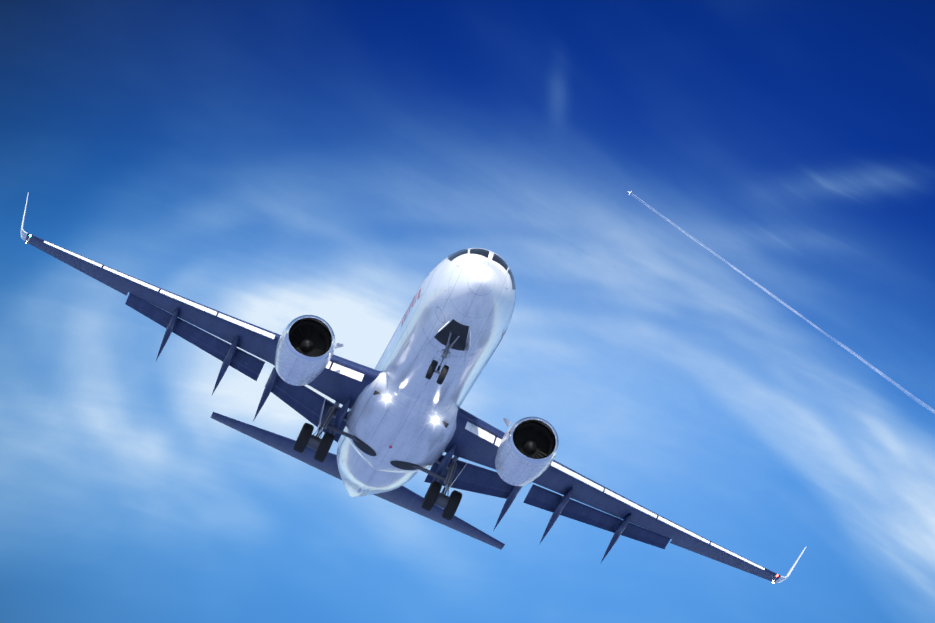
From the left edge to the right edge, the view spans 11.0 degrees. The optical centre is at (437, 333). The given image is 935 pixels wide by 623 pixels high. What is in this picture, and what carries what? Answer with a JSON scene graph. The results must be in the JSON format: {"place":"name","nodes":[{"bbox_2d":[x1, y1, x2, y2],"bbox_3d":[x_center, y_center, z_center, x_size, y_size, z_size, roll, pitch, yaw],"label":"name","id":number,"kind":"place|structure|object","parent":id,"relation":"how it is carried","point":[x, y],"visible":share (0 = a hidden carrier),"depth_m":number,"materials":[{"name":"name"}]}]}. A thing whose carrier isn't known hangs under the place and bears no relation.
{"place":"outdoors","nodes":[
{"label":"outdoors","id":0,"kind":"place"},
{"bbox_2d":[337,248,515,496],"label":"fuselage","id":1,"kind":"object","parent":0,"point":[474,294],"visible":0.75,"depth_m":185.64,"materials":[{"name":"white metal"}]},
{"bbox_2d":[210,412,504,549],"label":"horizontal stabilizers","id":2,"kind":"object","parent":1,"relation":"attached to","point":[405,498],"visible":0.67,"depth_m":215.88,"materials":[{"name":"metal"}]},
{"bbox_2d":[345,372,457,472],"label":"belly fairing","id":3,"kind":"object","parent":1,"relation":"attached to","point":[406,428],"visible":0.73,"depth_m":194.76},
{"bbox_2d":[352,436,418,469],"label":"wheel wells","id":4,"kind":"object","parent":3,"relation":"in","point":[362,446],"visible":0.92,"depth_m":198.62,"materials":[{"name":"metal"}]},
{"bbox_2d":[21,192,805,582],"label":"airplane wing","id":5,"kind":"structure","parent":1,"relation":"attached to","point":[341,388],"depth_m":197.74,"materials":[{"name":"blue metal"}]},
{"bbox_2d":[293,321,470,519],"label":"landing gear","id":6,"kind":"object","parent":5,"relation":"attached to","point":[449,505],"visible":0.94,"depth_m":197.59,"materials":[{"name":"rubber"}]},
{"bbox_2d":[383,394,389,401],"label":"landing light","id":7,"kind":"object","parent":5,"relation":"attached to","point":[386,398],"visible":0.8,"depth_m":191.61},
{"bbox_2d":[156,308,630,563],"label":"flap track fairings","id":8,"kind":"object","parent":5,"relation":"attached to","point":[445,460],"visible":0.81,"depth_m":198.90,"materials":[{"name":"blue metal"}]},
{"bbox_2d":[44,241,764,569],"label":"airplane flaps","id":9,"kind":"object","parent":5,"relation":"attached to","point":[305,402],"visible":0.88,"depth_m":199.35,"materials":[{"name":"blue metal"}]},
{"bbox_2d":[275,315,558,485],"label":"engine nacelles","id":10,"kind":"object","parent":5,"relation":"attached to","point":[527,450],"visible":1,"depth_m":191.53,"materials":[{"name":"white metal"}]},
{"bbox_2d":[432,417,438,423],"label":"landing light","id":11,"kind":"object","parent":5,"relation":"attached to","point":[434,420],"visible":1,"depth_m":191.68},
{"bbox_2d":[339,286,511,489],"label":"airplane panel outlines","id":12,"kind":"object","parent":1,"relation":"attached to","point":[431,344],"visible":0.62,"depth_m":185.27,"materials":[{"name":"grey metal"}]},
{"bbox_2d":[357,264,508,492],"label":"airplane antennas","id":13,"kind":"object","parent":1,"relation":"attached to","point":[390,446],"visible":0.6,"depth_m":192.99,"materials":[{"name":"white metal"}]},
{"bbox_2d":[401,289,507,363],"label":"cabin windows","id":14,"kind":"structure","parent":1,"relation":"attached to","point":[413,303],"depth_m":186.76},
{"bbox_2d":[418,248,515,288],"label":"cockpit windows","id":15,"kind":"structure","parent":1,"relation":"in","point":[495,258],"depth_m":183.25,"materials":[{"name":"black glass"}]},
{"bbox_2d":[434,319,468,350],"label":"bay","id":16,"kind":"object","parent":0,"point":[456,329],"visible":0.88,"depth_m":183.26,"materials":[{"name":"black metal"}]},
{"bbox_2d":[0,0,934,622],"label":"sky","id":17,"kind":"structure","parent":0,"point":[266,164],"materials":[{"name":"blue"}]},
{"bbox_2d":[629,192,933,409],"bbox_3d":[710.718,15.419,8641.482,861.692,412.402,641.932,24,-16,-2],"label":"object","id":18,"kind":"structure","parent":0,"point":[793,310],"depth_m":8713.89,"materials":[{"name":"white"}]}
]}

